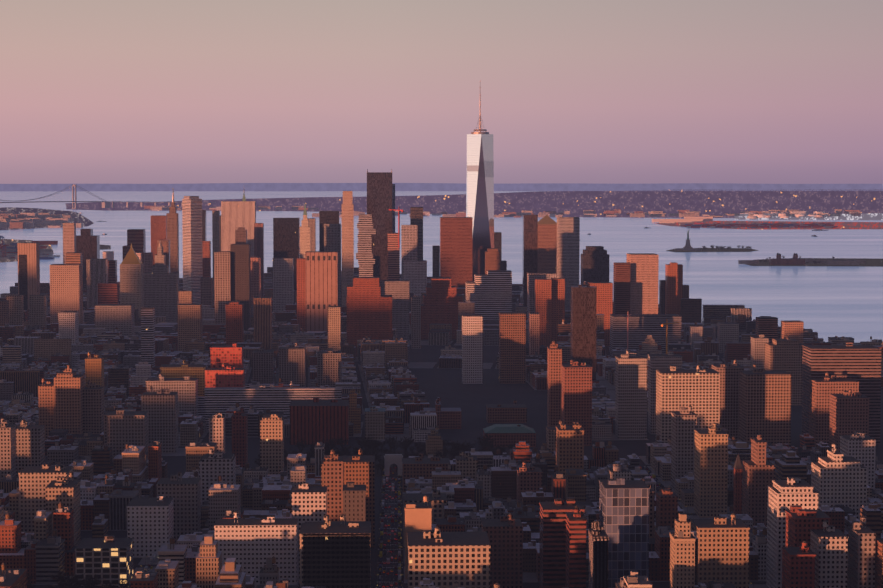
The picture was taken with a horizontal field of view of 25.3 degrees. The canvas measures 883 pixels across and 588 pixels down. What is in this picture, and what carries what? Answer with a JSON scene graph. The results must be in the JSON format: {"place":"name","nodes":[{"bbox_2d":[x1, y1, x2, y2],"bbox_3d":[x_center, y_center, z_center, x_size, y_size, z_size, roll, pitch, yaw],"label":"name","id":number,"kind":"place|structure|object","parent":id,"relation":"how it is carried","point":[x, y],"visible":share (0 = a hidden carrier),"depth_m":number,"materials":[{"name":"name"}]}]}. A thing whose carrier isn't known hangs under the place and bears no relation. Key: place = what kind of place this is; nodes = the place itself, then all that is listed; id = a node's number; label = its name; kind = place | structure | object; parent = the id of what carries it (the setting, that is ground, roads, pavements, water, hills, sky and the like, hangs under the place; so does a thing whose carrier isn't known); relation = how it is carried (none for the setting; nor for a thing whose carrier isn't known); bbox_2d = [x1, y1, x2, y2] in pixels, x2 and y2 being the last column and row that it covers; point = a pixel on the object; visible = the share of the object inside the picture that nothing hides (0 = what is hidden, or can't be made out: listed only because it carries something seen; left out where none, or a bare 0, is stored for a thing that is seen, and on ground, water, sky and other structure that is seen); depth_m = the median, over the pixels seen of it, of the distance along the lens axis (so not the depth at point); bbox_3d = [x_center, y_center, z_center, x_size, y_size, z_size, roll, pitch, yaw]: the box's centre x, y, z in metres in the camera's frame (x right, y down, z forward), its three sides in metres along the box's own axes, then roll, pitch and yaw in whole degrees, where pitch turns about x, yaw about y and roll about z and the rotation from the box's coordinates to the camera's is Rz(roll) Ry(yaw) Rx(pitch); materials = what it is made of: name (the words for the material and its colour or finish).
{"place":"outdoors","nodes":[
{"label":"outdoors","id":0,"kind":"place"},
{"bbox_2d":[17,242,39,310],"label":"skyscraper","id":1,"kind":"structure","parent":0,"point":[30,250],"depth_m":4271.15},
{"bbox_2d":[0,337,208,412],"bbox_3d":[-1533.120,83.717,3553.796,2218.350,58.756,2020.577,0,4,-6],"label":"buildings","id":2,"kind":"structure","parent":0,"point":[20,381],"depth_m":2896.08,"materials":[{"name":"concrete"}]},
{"bbox_2d":[0,184,882,342],"bbox_3d":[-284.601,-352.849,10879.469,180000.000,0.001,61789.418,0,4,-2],"label":"water","id":3,"kind":"structure","parent":0,"point":[825,302],"depth_m":8408.60,"materials":[{"name":"liquid"}]},
{"bbox_2d":[655,221,882,228],"bbox_3d":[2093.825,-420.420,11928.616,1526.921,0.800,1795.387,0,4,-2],"label":"land","id":4,"kind":"structure","parent":3,"relation":"on","point":[859,225],"depth_m":12179.01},
{"bbox_2d":[0,183,882,190],"bbox_3d":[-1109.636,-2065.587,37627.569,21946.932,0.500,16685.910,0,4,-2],"label":"land ridge","id":5,"kind":"structure","parent":0,"point":[415,187],"depth_m":34884.56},
{"bbox_2d":[0,0,882,183],"label":"sky","id":6,"kind":"structure","parent":0,"point":[92,91],"materials":[{"name":"pink"}]},
{"bbox_2d":[32,334,882,587],"bbox_3d":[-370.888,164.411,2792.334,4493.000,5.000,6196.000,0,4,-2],"label":"ground","id":7,"kind":"structure","parent":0,"point":[449,388],"depth_m":2562.24,"materials":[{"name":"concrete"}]},
{"bbox_2d":[18,464,73,532],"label":"apartment building","id":8,"kind":"structure","parent":7,"relation":"on","point":[34,481],"depth_m":1773.19,"materials":[{"name":"concrete"}]},
{"bbox_2d":[38,378,53,439],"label":"tower","id":9,"kind":"structure","parent":7,"relation":"on","point":[46,402],"depth_m":2413.26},
{"bbox_2d":[45,472,80,545],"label":"apartment building","id":10,"kind":"structure","parent":7,"relation":"on","point":[64,491],"depth_m":1698.11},
{"bbox_2d":[86,259,107,308],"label":"tower","id":11,"kind":"structure","parent":7,"relation":"on","point":[96,271],"depth_m":4422.83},
{"bbox_2d":[95,304,134,337],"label":"office building","id":12,"kind":"structure","parent":7,"relation":"on","point":[111,317],"depth_m":3731.43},
{"bbox_2d":[120,263,143,317],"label":"courthouse","id":13,"kind":"structure","parent":7,"relation":"on","point":[131,285],"depth_m":4047.60,"materials":[{"name":"grey stone"}]},
{"bbox_2d":[141,307,154,366],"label":"tower","id":14,"kind":"structure","parent":7,"relation":"on","point":[148,334],"depth_m":3286.24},
{"bbox_2d":[143,247,178,322],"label":"municipal building","id":15,"kind":"structure","parent":7,"relation":"on","point":[161,288],"depth_m":4175.36,"materials":[{"name":"grey stone"}]},
{"bbox_2d":[145,373,197,415],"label":"apartment building","id":16,"kind":"structure","parent":7,"relation":"on","point":[186,388],"depth_m":2593.03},
{"bbox_2d":[0,401,359,587],"bbox_3d":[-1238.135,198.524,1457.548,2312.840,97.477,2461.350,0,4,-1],"label":"buildings","id":17,"kind":"structure","parent":7,"relation":"on","point":[188,560],"depth_m":1849.23,"materials":[{"name":"concrete"}]},
{"bbox_2d":[178,304,202,351],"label":"tower","id":18,"kind":"structure","parent":7,"relation":"on","point":[190,326],"depth_m":3536.88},
{"bbox_2d":[182,196,202,303],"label":"skyscraper","id":19,"kind":"structure","parent":7,"relation":"on","point":[192,240],"depth_m":4451.28,"materials":[{"name":"metal"}]},
{"bbox_2d":[29,420,362,584],"bbox_3d":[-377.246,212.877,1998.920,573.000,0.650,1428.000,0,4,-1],"label":"pavement grid","id":20,"kind":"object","parent":7,"relation":"on","point":[146,560],"visible":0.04,"depth_m":1847.21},
{"bbox_2d":[0,418,16,480],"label":"tower","id":21,"kind":"structure","parent":20,"relation":"on","point":[7,448],"depth_m":1990.73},
{"bbox_2d":[16,419,44,476],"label":"apartment building","id":22,"kind":"structure","parent":20,"relation":"on","point":[30,445],"depth_m":2040.73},
{"bbox_2d":[54,365,84,433],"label":"tower","id":23,"kind":"structure","parent":20,"relation":"on","point":[69,385],"depth_m":2409.05,"materials":[{"name":"concrete"}]},
{"bbox_2d":[83,380,103,433],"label":"tower","id":24,"kind":"structure","parent":20,"relation":"on","point":[93,408],"depth_m":2430.67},
{"bbox_2d":[75,535,133,586],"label":"office building","id":25,"kind":"structure","parent":20,"relation":"on","point":[107,558],"depth_m":1598.33,"materials":[{"name":"concrete"}]},
{"bbox_2d":[107,410,148,461],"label":"apartment building","id":26,"kind":"structure","parent":20,"relation":"on","point":[128,427],"depth_m":2142.94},
{"bbox_2d":[127,495,173,557],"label":"apartment building","id":27,"kind":"structure","parent":20,"relation":"on","point":[150,526],"depth_m":1718.31,"materials":[{"name":"concrete"}]},
{"bbox_2d":[141,386,177,452],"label":"tower","id":28,"kind":"structure","parent":20,"relation":"on","point":[161,406],"depth_m":2343.85,"materials":[{"name":"concrete"}]},
{"bbox_2d":[156,472,200,543],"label":"apartment building","id":29,"kind":"structure","parent":20,"relation":"on","point":[185,493],"depth_m":1778.54,"materials":[{"name":"concrete"}]},
{"bbox_2d":[199,448,235,504],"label":"apartment building","id":30,"kind":"structure","parent":20,"relation":"on","point":[213,467],"depth_m":1897.95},
{"bbox_2d":[204,381,341,429],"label":"building","id":31,"kind":"structure","parent":20,"relation":"on","point":[261,398],"depth_m":2556.65,"materials":[{"name":"concrete"}]},
{"bbox_2d":[291,483,326,579],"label":"apartment building","id":32,"kind":"structure","parent":20,"relation":"on","point":[309,503],"depth_m":1620.73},
{"bbox_2d":[323,449,343,520],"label":"tower","id":33,"kind":"structure","parent":20,"relation":"on","point":[333,462],"depth_m":1700.95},
{"bbox_2d":[214,251,230,323],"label":"skyscraper","id":34,"kind":"structure","parent":7,"relation":"on","point":[222,272],"depth_m":3951.54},
{"bbox_2d":[205,363,244,387],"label":"building","id":35,"kind":"structure","parent":7,"relation":"on","point":[230,376],"depth_m":2693.51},
{"bbox_2d":[210,343,243,367],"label":"scaffolded building","id":36,"kind":"structure","parent":7,"relation":"on","point":[229,355],"depth_m":2791.79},
{"bbox_2d":[226,301,243,344],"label":"tower","id":37,"kind":"structure","parent":7,"relation":"on","point":[234,321],"depth_m":3539.37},
{"bbox_2d":[231,407,247,467],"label":"tower","id":38,"kind":"structure","parent":7,"relation":"on","point":[239,434],"depth_m":2197.65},
{"bbox_2d":[230,244,250,329],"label":"skyscraper","id":39,"kind":"structure","parent":7,"relation":"on","point":[240,264],"depth_m":3958.93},
{"bbox_2d":[214,511,297,587],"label":"apartment building","id":40,"kind":"structure","parent":7,"relation":"on","point":[250,545],"depth_m":1571.15,"materials":[{"name":"concrete"}]},
{"bbox_2d":[254,297,271,348],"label":"building","id":41,"kind":"structure","parent":7,"relation":"on","point":[263,320],"depth_m":3440.70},
{"bbox_2d":[252,349,273,383],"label":"building","id":42,"kind":"structure","parent":7,"relation":"on","point":[262,366],"depth_m":2854.61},
{"bbox_2d":[260,413,283,473],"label":"tower","id":43,"kind":"structure","parent":7,"relation":"on","point":[272,442],"depth_m":2098.68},
{"bbox_2d":[279,342,305,386],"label":"apartment building","id":44,"kind":"structure","parent":7,"relation":"on","point":[292,363],"depth_m":2845.84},
{"bbox_2d":[289,398,348,444],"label":"bobst library","id":45,"kind":"structure","parent":7,"relation":"on","point":[314,420],"depth_m":2420.43,"materials":[{"name":"stone"}]},
{"bbox_2d":[317,350,341,386],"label":"apartment building","id":46,"kind":"structure","parent":7,"relation":"on","point":[329,368],"depth_m":2867.82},
{"bbox_2d":[299,514,370,587],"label":"office building","id":47,"kind":"structure","parent":7,"relation":"on","point":[328,523],"depth_m":1482.79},
{"bbox_2d":[341,191,353,306],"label":"skyscraper","id":48,"kind":"structure","parent":7,"relation":"on","point":[347,210],"depth_m":4369.08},
{"bbox_2d":[342,482,365,520],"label":"apartment building","id":49,"kind":"structure","parent":7,"relation":"on","point":[354,502],"depth_m":1601.59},
{"bbox_2d":[344,448,374,546],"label":"tower","id":50,"kind":"structure","parent":7,"relation":"on","point":[359,470],"depth_m":1762.06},
{"bbox_2d":[356,214,375,276],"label":"skyscraper","id":51,"kind":"structure","parent":7,"relation":"on","point":[364,254],"depth_m":3820.92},
{"bbox_2d":[347,277,391,356],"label":"high-rise building","id":52,"kind":"structure","parent":7,"relation":"on","point":[369,309],"depth_m":3537.30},
{"bbox_2d":[367,172,391,284],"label":"skyscraper","id":53,"kind":"structure","parent":7,"relation":"on","point":[379,195],"depth_m":4697.88,"materials":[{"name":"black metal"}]},
{"bbox_2d":[132,466,693,587],"bbox_3d":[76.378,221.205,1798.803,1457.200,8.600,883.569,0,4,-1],"label":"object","id":54,"kind":"object","parent":7,"relation":"on","point":[153,557],"visible":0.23,"depth_m":1845.64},
{"bbox_2d":[404,495,431,579],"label":"apartment building","id":55,"kind":"structure","parent":7,"relation":"on","point":[417,516],"depth_m":1624.39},
{"bbox_2d":[0,267,882,368],"bbox_3d":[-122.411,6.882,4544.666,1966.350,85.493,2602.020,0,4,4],"label":"low-rise buildings","id":56,"kind":"structure","parent":7,"relation":"on","point":[287,332],"depth_m":3642.77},
{"bbox_2d":[407,527,490,587],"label":"apartment building","id":57,"kind":"structure","parent":7,"relation":"on","point":[442,559],"depth_m":1455.77,"materials":[{"name":"concrete"}]},
{"bbox_2d":[440,217,471,287],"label":"skyscraper","id":58,"kind":"structure","parent":7,"relation":"on","point":[456,250],"depth_m":4481.05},
{"bbox_2d":[462,315,482,383],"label":"tower","id":59,"kind":"structure","parent":7,"relation":"on","point":[472,349],"depth_m":3104.01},
{"bbox_2d":[466,134,493,280],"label":"skyscraper","id":60,"kind":"structure","parent":7,"relation":"on","point":[480,186],"depth_m":4558.13,"materials":[{"name":"grey glass"}]},
{"bbox_2d":[466,270,511,320],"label":"high-rise building","id":61,"kind":"structure","parent":7,"relation":"on","point":[489,293],"depth_m":4053.21,"materials":[{"name":"concrete"}]},
{"bbox_2d":[481,513,522,587],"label":"tower","id":62,"kind":"structure","parent":7,"relation":"on","point":[505,534],"depth_m":1567.88,"materials":[{"name":"concrete"}]},
{"bbox_2d":[486,400,526,422],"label":"building","id":63,"kind":"structure","parent":7,"relation":"on","point":[515,412],"depth_m":2628.84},
{"bbox_2d":[499,312,525,383],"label":"tower","id":64,"kind":"structure","parent":7,"relation":"on","point":[512,338],"depth_m":3105.80,"materials":[{"name":"concrete"}]},
{"bbox_2d":[522,215,537,305],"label":"skyscraper","id":65,"kind":"structure","parent":7,"relation":"on","point":[530,243],"depth_m":4304.86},
{"bbox_2d":[535,279,551,345],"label":"tower","id":66,"kind":"structure","parent":7,"relation":"on","point":[543,298],"depth_m":3756.43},
{"bbox_2d":[206,341,882,441],"bbox_3d":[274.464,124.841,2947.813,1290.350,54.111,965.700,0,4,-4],"label":"low-rise buildings","id":67,"kind":"structure","parent":7,"relation":"on","point":[400,406],"depth_m":2935.62,"materials":[{"name":"concrete"}]},
{"bbox_2d":[538,225,556,277],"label":"high-rise building","id":68,"kind":"structure","parent":7,"relation":"on","point":[547,248],"depth_m":4572.54,"materials":[{"name":"beige"}]},
{"bbox_2d":[547,340,562,425],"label":"tower","id":69,"kind":"structure","parent":7,"relation":"on","point":[554,377],"depth_m":2507.92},
{"bbox_2d":[550,278,564,343],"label":"tower","id":70,"kind":"structure","parent":7,"relation":"on","point":[557,300],"depth_m":3766.91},
{"bbox_2d":[539,497,584,587],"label":"tower","id":71,"kind":"structure","parent":7,"relation":"on","point":[552,573],"depth_m":1558.99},
{"bbox_2d":[557,217,579,310],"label":"skyscraper","id":72,"kind":"structure","parent":7,"relation":"on","point":[568,238],"depth_m":4438.47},
{"bbox_2d":[556,422,583,476],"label":"apartment building","id":73,"kind":"structure","parent":7,"relation":"on","point":[569,446],"depth_m":1958.01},
{"bbox_2d":[561,360,591,445],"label":"tower","id":74,"kind":"structure","parent":7,"relation":"on","point":[576,405],"depth_m":2408.69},
{"bbox_2d":[402,456,768,587],"bbox_3d":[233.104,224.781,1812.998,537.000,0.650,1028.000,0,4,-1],"label":"street","id":75,"kind":"structure","parent":7,"relation":"on","point":[529,577],"depth_m":1732.45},
{"bbox_2d":[403,489,446,546],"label":"building","id":76,"kind":"structure","parent":75,"relation":"on","point":[437,499],"depth_m":1766.20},
{"bbox_2d":[402,452,449,491],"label":"building","id":77,"kind":"structure","parent":75,"relation":"on","point":[417,467],"depth_m":2065.49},
{"bbox_2d":[656,488,677,527],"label":"building","id":78,"kind":"structure","parent":75,"relation":"on","point":[666,506],"depth_m":1691.49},
{"bbox_2d":[671,406,696,490],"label":"tower","id":79,"kind":"structure","parent":75,"relation":"on","point":[683,423],"depth_m":2063.07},
{"bbox_2d":[694,422,727,517],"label":"tower","id":80,"kind":"structure","parent":75,"relation":"on","point":[710,469],"depth_m":1914.01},
{"bbox_2d":[742,434,774,526],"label":"tower","id":81,"kind":"structure","parent":75,"relation":"on","point":[758,472],"depth_m":1865.69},
{"bbox_2d":[766,477,817,587],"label":"tower","id":82,"kind":"structure","parent":75,"relation":"on","point":[783,496],"depth_m":1565.39,"materials":[{"name":"concrete"}]},
{"bbox_2d":[782,541,815,587],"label":"building","id":83,"kind":"structure","parent":75,"relation":"on","point":[798,567],"depth_m":1444.31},
{"bbox_2d":[785,505,830,548],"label":"building","id":84,"kind":"structure","parent":75,"relation":"on","point":[801,523],"depth_m":1494.13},
{"bbox_2d":[810,520,847,587],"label":"tower","id":85,"kind":"structure","parent":75,"relation":"on","point":[829,546],"depth_m":1464.94,"materials":[{"name":"concrete"}]},
{"bbox_2d":[829,389,869,451],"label":"tower","id":86,"kind":"structure","parent":75,"relation":"on","point":[849,412],"depth_m":2269.35,"materials":[{"name":"concrete"}]},
{"bbox_2d":[840,431,875,489],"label":"building","id":87,"kind":"structure","parent":75,"relation":"on","point":[859,446],"depth_m":2018.82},
{"bbox_2d":[848,516,875,587],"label":"tower","id":88,"kind":"structure","parent":75,"relation":"on","point":[861,556],"depth_m":1476.37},
{"bbox_2d":[588,521,608,587],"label":"tower","id":89,"kind":"structure","parent":7,"relation":"on","point":[593,580],"depth_m":1459.43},
{"bbox_2d":[588,282,612,345],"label":"tower","id":90,"kind":"structure","parent":7,"relation":"on","point":[604,300],"depth_m":3759.51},
{"bbox_2d":[613,262,630,313],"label":"tower","id":91,"kind":"structure","parent":7,"relation":"on","point":[621,288],"depth_m":3799.43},
{"bbox_2d":[599,478,649,587],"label":"tower","id":92,"kind":"structure","parent":7,"relation":"on","point":[624,512],"depth_m":1509.09,"materials":[{"name":"glass"}]},
{"bbox_2d":[626,253,658,313],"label":"high-rise building","id":93,"kind":"structure","parent":7,"relation":"on","point":[644,267],"depth_m":3809.94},
{"bbox_2d":[405,425,882,587],"bbox_3d":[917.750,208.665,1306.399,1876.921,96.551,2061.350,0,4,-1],"label":"buildings","id":94,"kind":"structure","parent":7,"relation":"on","point":[673,556],"depth_m":1882.38,"materials":[{"name":"concrete"}]},
{"bbox_2d":[648,352,682,433],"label":"tower","id":95,"kind":"structure","parent":7,"relation":"on","point":[662,361],"depth_m":2511.85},
{"bbox_2d":[665,262,682,314],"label":"tower","id":96,"kind":"structure","parent":7,"relation":"on","point":[673,283],"depth_m":3963.57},
{"bbox_2d":[656,365,719,442],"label":"apartment building","id":97,"kind":"structure","parent":7,"relation":"on","point":[697,389],"depth_m":2312.07,"materials":[{"name":"concrete"}]},
{"bbox_2d":[690,513,749,587],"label":"apartment building","id":98,"kind":"structure","parent":7,"relation":"on","point":[723,549],"depth_m":1512.54,"materials":[{"name":"concrete"}]},
{"bbox_2d":[739,364,791,446],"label":"tower","id":99,"kind":"structure","parent":7,"relation":"on","point":[764,403],"depth_m":2366.61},
{"bbox_2d":[765,338,804,404],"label":"tower","id":100,"kind":"structure","parent":7,"relation":"on","point":[786,355],"depth_m":2818.64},
{"bbox_2d":[809,372,858,446],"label":"apartment building","id":101,"kind":"structure","parent":7,"relation":"on","point":[821,390],"depth_m":2369.15,"materials":[{"name":"concrete"}]},
{"bbox_2d":[811,443,866,519],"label":"stepped building","id":102,"kind":"structure","parent":7,"relation":"on","point":[838,478],"depth_m":1817.18,"materials":[{"name":"concrete"}]},
{"bbox_2d":[802,342,881,443],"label":"office building","id":103,"kind":"structure","parent":7,"relation":"on","point":[861,364],"depth_m":2418.06,"materials":[{"name":"concrete"}]},
{"bbox_2d":[65,189,882,217],"bbox_3d":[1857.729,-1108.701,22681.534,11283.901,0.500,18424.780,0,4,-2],"label":"distant land","id":104,"kind":"structure","parent":0,"point":[577,203],"depth_m":19644.93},
{"bbox_2d":[0,206,860,227],"bbox_3d":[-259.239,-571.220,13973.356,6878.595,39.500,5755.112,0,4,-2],"label":"shore buildings","id":105,"kind":"structure","parent":104,"relation":"on","point":[31,220],"depth_m":13884.52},
{"bbox_2d":[245,365,882,441],"bbox_3d":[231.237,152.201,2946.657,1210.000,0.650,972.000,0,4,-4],"label":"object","id":106,"kind":"object","parent":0,"point":[610,390],"visible":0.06,"depth_m":3010.35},
{"bbox_2d":[570,281,596,379],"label":"tower","id":107,"kind":"structure","parent":106,"relation":"on","point":[583,323],"depth_m":3057.19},
{"bbox_2d":[615,350,646,439],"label":"tower","id":108,"kind":"structure","parent":106,"relation":"on","point":[631,401],"depth_m":2461.42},
{"bbox_2d":[711,359,743,439],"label":"tower","id":109,"kind":"structure","parent":106,"relation":"on","point":[729,396],"depth_m":2434.85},
{"bbox_3d":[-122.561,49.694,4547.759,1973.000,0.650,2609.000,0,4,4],"label":"downtown pavement","id":110,"kind":"structure","parent":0},
{"bbox_2d":[50,264,82,324],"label":"tower","id":111,"kind":"structure","parent":110,"relation":"on","point":[66,289],"depth_m":4024.11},
{"bbox_2d":[221,201,255,256],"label":"skyscraper","id":112,"kind":"structure","parent":110,"relation":"on","point":[235,215],"depth_m":4858.47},
{"bbox_2d":[273,258,293,311],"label":"tower","id":113,"kind":"structure","parent":110,"relation":"on","point":[283,282],"depth_m":4287.18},
{"bbox_2d":[273,218,299,289],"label":"skyscraper","id":114,"kind":"structure","parent":110,"relation":"on","point":[286,237],"depth_m":4835.32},
{"bbox_2d":[305,251,337,332],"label":"skyscraper","id":115,"kind":"structure","parent":110,"relation":"on","point":[321,276],"depth_m":3913.30,"materials":[{"name":"concrete"}]},
{"bbox_2d":[380,280,408,341],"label":"tower","id":116,"kind":"structure","parent":110,"relation":"on","point":[398,290],"depth_m":3847.24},
{"bbox_2d":[403,260,426,295],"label":"tower","id":117,"kind":"structure","parent":110,"relation":"on","point":[415,273],"depth_m":4535.62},
{"bbox_2d":[421,277,462,338],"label":"building","id":118,"kind":"structure","parent":110,"relation":"on","point":[441,300],"depth_m":3908.30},
{"bbox_2d":[581,246,608,285],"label":"tower","id":119,"kind":"structure","parent":110,"relation":"on","point":[594,263],"depth_m":4257.10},
{"bbox_2d":[610,314,680,357],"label":"office building","id":120,"kind":"structure","parent":110,"relation":"on","point":[642,327],"depth_m":3513.75,"materials":[{"name":"glass"}]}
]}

